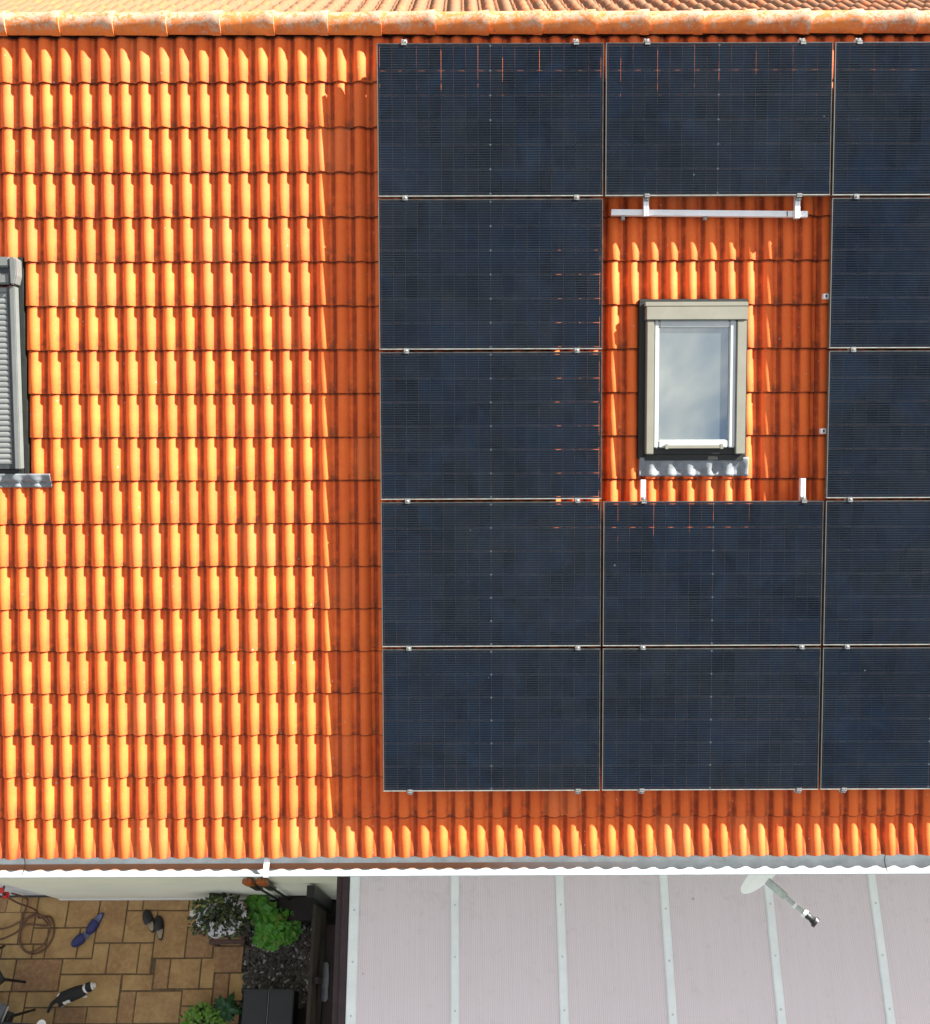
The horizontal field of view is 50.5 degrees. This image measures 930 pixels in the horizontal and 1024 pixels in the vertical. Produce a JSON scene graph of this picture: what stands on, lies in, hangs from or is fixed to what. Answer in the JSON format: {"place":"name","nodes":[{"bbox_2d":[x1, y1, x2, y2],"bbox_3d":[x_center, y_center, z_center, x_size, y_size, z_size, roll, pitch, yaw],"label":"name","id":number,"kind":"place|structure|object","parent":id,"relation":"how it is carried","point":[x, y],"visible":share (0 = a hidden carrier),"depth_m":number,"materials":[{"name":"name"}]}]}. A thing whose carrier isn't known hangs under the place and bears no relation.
{"place":"outdoors","nodes":[
{"label":"outdoors","id":0,"kind":"place"},
{"bbox_2d":[37,1020,45,1023],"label":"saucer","id":1,"kind":"object","parent":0,"point":[41,1022],"visible":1,"depth_m":11.43,"materials":[{"name":"white ceramic"}]},
{"bbox_2d":[0,897,246,1023],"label":"patio paving","id":2,"kind":"structure","parent":0,"point":[150,1007],"depth_m":12.39,"materials":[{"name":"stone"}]},
{"bbox_2d":[0,945,25,984],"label":"garden chair","id":3,"kind":"object","parent":2,"relation":"on","point":[2,979],"visible":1,"depth_m":12.02,"materials":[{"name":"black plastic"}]},
{"bbox_2d":[0,1022,31,1023],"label":"garden table","id":4,"kind":"object","parent":2,"relation":"on","point":[13,1023],"visible":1,"depth_m":11.44,"materials":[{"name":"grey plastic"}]},
{"bbox_2d":[3,1009,35,1021],"bbox_3d":[-5.628,6.113,11.647,0.547,0.934,0.597,13,64,7],"label":"garden chair","id":5,"kind":"object","parent":2,"relation":"on","point":[9,1016],"visible":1,"depth_m":11.73,"materials":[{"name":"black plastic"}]},
{"bbox_2d":[0,1003,8,1021],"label":"grey cushion","id":6,"kind":"object","parent":5,"relation":"on","point":[4,1008],"visible":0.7,"depth_m":11.71,"materials":[{"name":"fabric"}]},
{"bbox_2d":[0,892,50,952],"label":"garden hose","id":7,"kind":"object","parent":2,"relation":"on","point":[21,922],"visible":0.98,"depth_m":12.54,"materials":[{"name":"red rubber"}]},
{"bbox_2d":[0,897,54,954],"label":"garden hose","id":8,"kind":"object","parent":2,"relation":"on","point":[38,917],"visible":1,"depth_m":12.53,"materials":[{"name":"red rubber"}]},
{"bbox_2d":[47,982,95,1012],"bbox_3d":[-4.819,5.923,12.075,0.675,0.337,0.172,-18,65,-9],"label":"cat","id":9,"kind":"object","parent":2,"relation":"on","point":[65,997],"visible":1,"depth_m":11.99},
{"bbox_2d":[71,931,90,946],"bbox_3d":[-4.854,5.391,12.483,0.298,0.086,0.130,-35,68,-16],"label":"clog","id":10,"kind":"object","parent":2,"relation":"on","point":[79,939],"visible":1,"depth_m":12.45,"materials":[{"name":"blue rubber"}]},
{"bbox_2d":[86,912,103,934],"bbox_3d":[-4.720,5.239,12.560,0.130,0.086,0.298,29,67,14],"label":"clog","id":11,"kind":"object","parent":2,"relation":"on","point":[93,926],"visible":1,"depth_m":12.53,"materials":[{"name":"blue rubber"}]},
{"bbox_2d":[142,909,153,932],"bbox_3d":[-4.035,5.217,12.572,0.130,0.086,0.298,-25,66,-12],"label":"slipper","id":12,"kind":"object","parent":2,"relation":"on","point":[148,918],"visible":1,"depth_m":12.56,"materials":[{"name":"grey fabric"}]},
{"bbox_2d":[154,915,163,939],"bbox_3d":[-3.894,5.288,12.536,0.130,0.086,0.298,-13,64,-6],"label":"slipper","id":13,"kind":"object","parent":2,"relation":"on","point":[158,925],"visible":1,"depth_m":12.53,"materials":[{"name":"grey fabric"}]},
{"bbox_2d":[179,1001,228,1023],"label":"lime plant","id":14,"kind":"object","parent":2,"relation":"on","point":[200,1013],"visible":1,"depth_m":11.80,"materials":[{"name":"green plant"}]},
{"bbox_2d":[213,991,242,1022],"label":"dark leaf plant","id":15,"kind":"object","parent":2,"relation":"on","point":[228,1006],"visible":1,"depth_m":11.90,"materials":[{"name":"green plant"}]},
{"bbox_2d":[209,921,248,945],"bbox_3d":[-2.939,5.234,12.397,0.440,0.383,0.405,0,63,0],"label":"plant stand","id":16,"kind":"object","parent":2,"relation":"on","point":[218,942],"visible":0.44,"depth_m":12.16,"materials":[{"name":"brown wood"}]},
{"bbox_2d":[187,892,253,939],"bbox_3d":[-3.000,4.877,11.956,0.835,0.723,0.560,0,63,0],"label":"flowering bush","id":17,"kind":"object","parent":16,"relation":"on","point":[226,913],"visible":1,"depth_m":11.95,"materials":[{"name":"white plant"}]},
{"bbox_2d":[237,900,335,1023],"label":"soil bed","id":18,"kind":"object","parent":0,"point":[330,920],"depth_m":12.41,"materials":[{"name":"black soil"}]},
{"bbox_2d":[241,989,298,1023],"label":"storage box","id":19,"kind":"object","parent":18,"relation":"on","point":[271,1006],"visible":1,"depth_m":11.74,"materials":[{"name":"grey plastic"}]},
{"bbox_2d":[239,901,311,1008],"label":"gravel","id":20,"kind":"structure","parent":18,"relation":"on","point":[274,974],"depth_m":12.37,"materials":[{"name":"grey gravel"}]},
{"bbox_2d":[244,894,302,951],"bbox_3d":[-2.396,5.085,12.379,0.646,0.579,0.797,-16,64,-8],"label":"leafy shrub","id":21,"kind":"object","parent":20,"relation":"on","point":[273,929],"visible":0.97,"depth_m":12.17,"materials":[{"name":"green plant"}]},
{"bbox_2d":[278,897,314,922],"bbox_3d":[-2.090,5.054,12.499,0.500,0.405,0.290,0,63,0],"label":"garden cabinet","id":22,"kind":"object","parent":20,"relation":"on","point":[301,908],"visible":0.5,"depth_m":12.33,"materials":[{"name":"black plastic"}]},
{"bbox_2d":[306,885,332,1023],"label":"fence","id":23,"kind":"object","parent":18,"relation":"on","point":[322,901],"visible":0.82,"depth_m":11.70,"materials":[{"name":"brown wood"}]},
{"bbox_2d":[322,925,334,1023],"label":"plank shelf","id":24,"kind":"object","parent":18,"relation":"on","point":[328,1003],"visible":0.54,"depth_m":11.87,"materials":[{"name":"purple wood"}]},
{"bbox_2d":[321,962,328,1001],"bbox_3d":[-1.674,5.609,11.774,0.092,0.093,0.427,0,63,0],"label":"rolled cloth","id":25,"kind":"object","parent":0,"point":[325,981],"visible":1,"depth_m":11.74,"materials":[{"name":"grey fabric"}]},
{"bbox_3d":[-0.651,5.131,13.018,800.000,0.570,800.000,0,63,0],"label":"ground","id":26,"kind":"structure","parent":0,"visible":0},
{"bbox_2d":[0,0,929,900],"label":"house","id":27,"kind":"structure","parent":26,"relation":"on","point":[190,596],"depth_m":7.86,"materials":[{"name":"orange tile"}]},
{"bbox_2d":[0,886,9,898],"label":"water tap","id":28,"kind":"object","parent":27,"relation":"attached to","point":[5,895],"visible":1,"depth_m":11.77,"materials":[{"name":"metal"}]},
{"bbox_2d":[0,883,49,896],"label":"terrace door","id":29,"kind":"structure","parent":27,"relation":"in","point":[8,888],"depth_m":12.42,"materials":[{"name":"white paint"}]},
{"bbox_2d":[242,877,278,900],"bbox_3d":[-2.350,4.407,11.487,0.100,2.055,0.075,0,63,0],"label":"broom","id":30,"kind":"object","parent":27,"relation":"hanging from","point":[252,884],"visible":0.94,"depth_m":10.90,"materials":[{"name":"orange plastic"}]},
{"bbox_2d":[256,877,290,900],"bbox_3d":[-2.200,4.406,11.487,0.100,2.055,0.075,0,63,0],"label":"broom","id":31,"kind":"object","parent":27,"relation":"hanging from","point":[265,883],"visible":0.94,"depth_m":10.86,"materials":[{"name":"orange plastic"}]},
{"bbox_2d":[401,39,412,794],"bbox_3d":[-0.452,-0.676,7.771,0.046,0.205,5.884,0,94,0],"label":"mounting rail","id":32,"kind":"object","parent":27,"relation":"attached to","point":[407,350],"visible":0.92,"depth_m":7.71,"materials":[{"name":"metal"}]},
{"bbox_2d":[571,39,580,793],"bbox_3d":[0.875,-0.681,7.774,0.077,0.205,5.885,0,94,0],"label":"mounting rail","id":33,"kind":"object","parent":27,"relation":"attached to","point":[576,350],"visible":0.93,"depth_m":7.68,"materials":[{"name":"metal"}]},
{"bbox_2d":[377,43,603,197],"bbox_3d":[0.194,-2.998,7.553,1.728,0.035,1.146,0,94,0],"label":"solar panel","id":34,"kind":"object","parent":33,"relation":"attached to","point":[527,138],"visible":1,"depth_m":7.54,"materials":[{"name":"glass"}]},
{"bbox_2d":[378,199,602,349],"bbox_3d":[0.198,-1.834,7.626,1.728,0.035,1.146,0,94,0],"label":"solar panel","id":35,"kind":"object","parent":33,"relation":"attached to","point":[423,305],"visible":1,"depth_m":7.61,"materials":[{"name":"glass"}]},
{"bbox_2d":[379,352,601,499],"bbox_3d":[0.202,-0.671,7.701,1.728,0.036,1.146,0,94,0],"label":"solar panel","id":36,"kind":"object","parent":33,"relation":"attached to","point":[555,402],"visible":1,"depth_m":7.69,"materials":[{"name":"glass"}]},
{"bbox_2d":[381,501,600,646],"bbox_3d":[0.205,0.492,7.776,1.728,0.035,1.146,0,94,0],"label":"solar panel","id":37,"kind":"object","parent":33,"relation":"attached to","point":[507,539],"visible":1,"depth_m":7.76,"materials":[{"name":"glass"}]},
{"bbox_2d":[382,648,599,791],"bbox_3d":[0.210,1.656,7.851,1.728,0.036,1.146,0,94,0],"label":"solar panel","id":38,"kind":"object","parent":33,"relation":"attached to","point":[567,729],"visible":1,"depth_m":7.83,"materials":[{"name":"glass"}]},
{"bbox_2d":[332,874,929,1023],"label":"patio canopy","id":39,"kind":"object","parent":27,"relation":"attached to","point":[647,949],"visible":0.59,"depth_m":9.51,"materials":[{"name":"polycarbonate plastic"},{"name":"aluminium"}]},
{"bbox_2d":[636,480,646,793],"bbox_3d":[1.407,0.999,7.884,0.042,0.205,2.514,0,94,0],"label":"mounting rail","id":40,"kind":"object","parent":27,"relation":"attached to","point":[642,498],"visible":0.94,"depth_m":7.77,"materials":[{"name":"metal"}]},
{"bbox_2d":[601,647,820,790],"bbox_3d":[1.956,1.649,7.855,1.728,0.036,1.146,0,94,0],"label":"solar panel","id":41,"kind":"object","parent":40,"relation":"attached to","point":[669,678],"visible":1,"depth_m":7.84,"materials":[{"name":"glass"}]},
{"bbox_2d":[602,501,823,645],"bbox_3d":[1.952,0.486,7.782,1.728,0.035,1.146,0,94,0],"label":"solar panel","id":42,"kind":"object","parent":40,"relation":"attached to","point":[657,583],"visible":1,"depth_m":7.77,"materials":[{"name":"glass"}]},
{"bbox_2d":[643,39,649,216],"bbox_3d":[1.395,-2.956,7.633,0.048,0.196,1.330,0,94,0],"label":"mounting rail","id":43,"kind":"object","parent":27,"relation":"attached to","point":[646,197],"visible":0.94,"depth_m":7.60,"materials":[{"name":"metal"}]},
{"bbox_2d":[610,209,807,220],"bbox_3d":[1.903,-2.317,7.703,1.534,0.094,0.082,0,94,0],"label":"cross rail","id":44,"kind":"object","parent":27,"relation":"attached to","point":[624,213],"visible":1,"depth_m":7.66,"materials":[{"name":"metal"}]},
{"bbox_2d":[741,875,819,927],"bbox_3d":[2.740,3.142,8.408,0.688,0.539,0.512,25,66,12],"label":"satellite dish","id":45,"kind":"object","parent":27,"relation":"attached to","point":[751,883],"visible":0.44,"depth_m":8.39,"materials":[{"name":"paint"}]},
{"bbox_2d":[789,478,806,792],"bbox_3d":[2.665,0.991,7.886,0.041,0.205,2.522,0,94,0],"label":"mounting rail","id":46,"kind":"object","parent":27,"relation":"attached to","point":[802,489],"visible":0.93,"depth_m":7.76,"materials":[{"name":"metal"}]},
{"bbox_2d":[791,38,805,220],"bbox_3d":[2.573,-2.950,7.637,0.050,0.196,1.350,0,94,0],"label":"mounting rail","id":47,"kind":"object","parent":27,"relation":"attached to","point":[796,208],"visible":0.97,"depth_m":7.62,"materials":[{"name":"metal"}]},
{"bbox_2d":[605,42,832,196],"bbox_3d":[1.939,-3.004,7.555,1.728,0.037,1.146,0,94,0],"label":"solar panel","id":48,"kind":"object","parent":47,"relation":"attached to","point":[665,156],"visible":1,"depth_m":7.54,"materials":[{"name":"glass"}]},
{"bbox_2d":[838,38,862,792],"bbox_3d":[3.018,-0.689,7.779,0.044,0.205,5.884,0,94,0],"label":"mounting rail","id":49,"kind":"object","parent":27,"relation":"attached to","point":[852,349],"visible":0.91,"depth_m":7.72,"materials":[{"name":"metal"}]},
{"bbox_2d":[819,428,825,433],"bbox_3d":[2.967,-0.637,7.753,0.348,0.040,0.040,0,94,0],"label":"rail end","id":50,"kind":"object","parent":49,"relation":"attached to","point":[822,430],"visible":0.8,"depth_m":7.74,"materials":[{"name":"metal"}]},
{"bbox_2d":[822,294,867,298],"bbox_3d":[2.963,-1.681,7.686,0.348,0.040,0.040,0,94,0],"label":"rail end","id":51,"kind":"object","parent":49,"relation":"attached to","point":[825,296],"visible":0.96,"depth_m":7.67,"materials":[{"name":"metal"}]},
{"bbox_2d":[819,647,929,789],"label":"solar panel","id":52,"kind":"object","parent":49,"relation":"attached to","point":[902,764],"visible":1,"depth_m":7.84,"materials":[{"name":"glass"}]},
{"bbox_2d":[822,500,929,644],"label":"solar panel","id":53,"kind":"object","parent":49,"relation":"attached to","point":[902,554],"visible":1,"depth_m":7.77,"materials":[{"name":"glass"}]},
{"bbox_2d":[825,351,929,497],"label":"solar panel","id":54,"kind":"object","parent":49,"relation":"attached to","point":[897,383],"visible":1,"depth_m":7.69,"materials":[{"name":"glass"}]},
{"bbox_2d":[828,198,929,348],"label":"solar panel","id":55,"kind":"object","parent":49,"relation":"attached to","point":[902,224],"visible":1,"depth_m":7.62,"materials":[{"name":"glass"}]},
{"bbox_2d":[831,42,929,195],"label":"solar panel","id":56,"kind":"object","parent":49,"relation":"attached to","point":[903,116],"visible":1,"depth_m":7.54,"materials":[{"name":"glass"}]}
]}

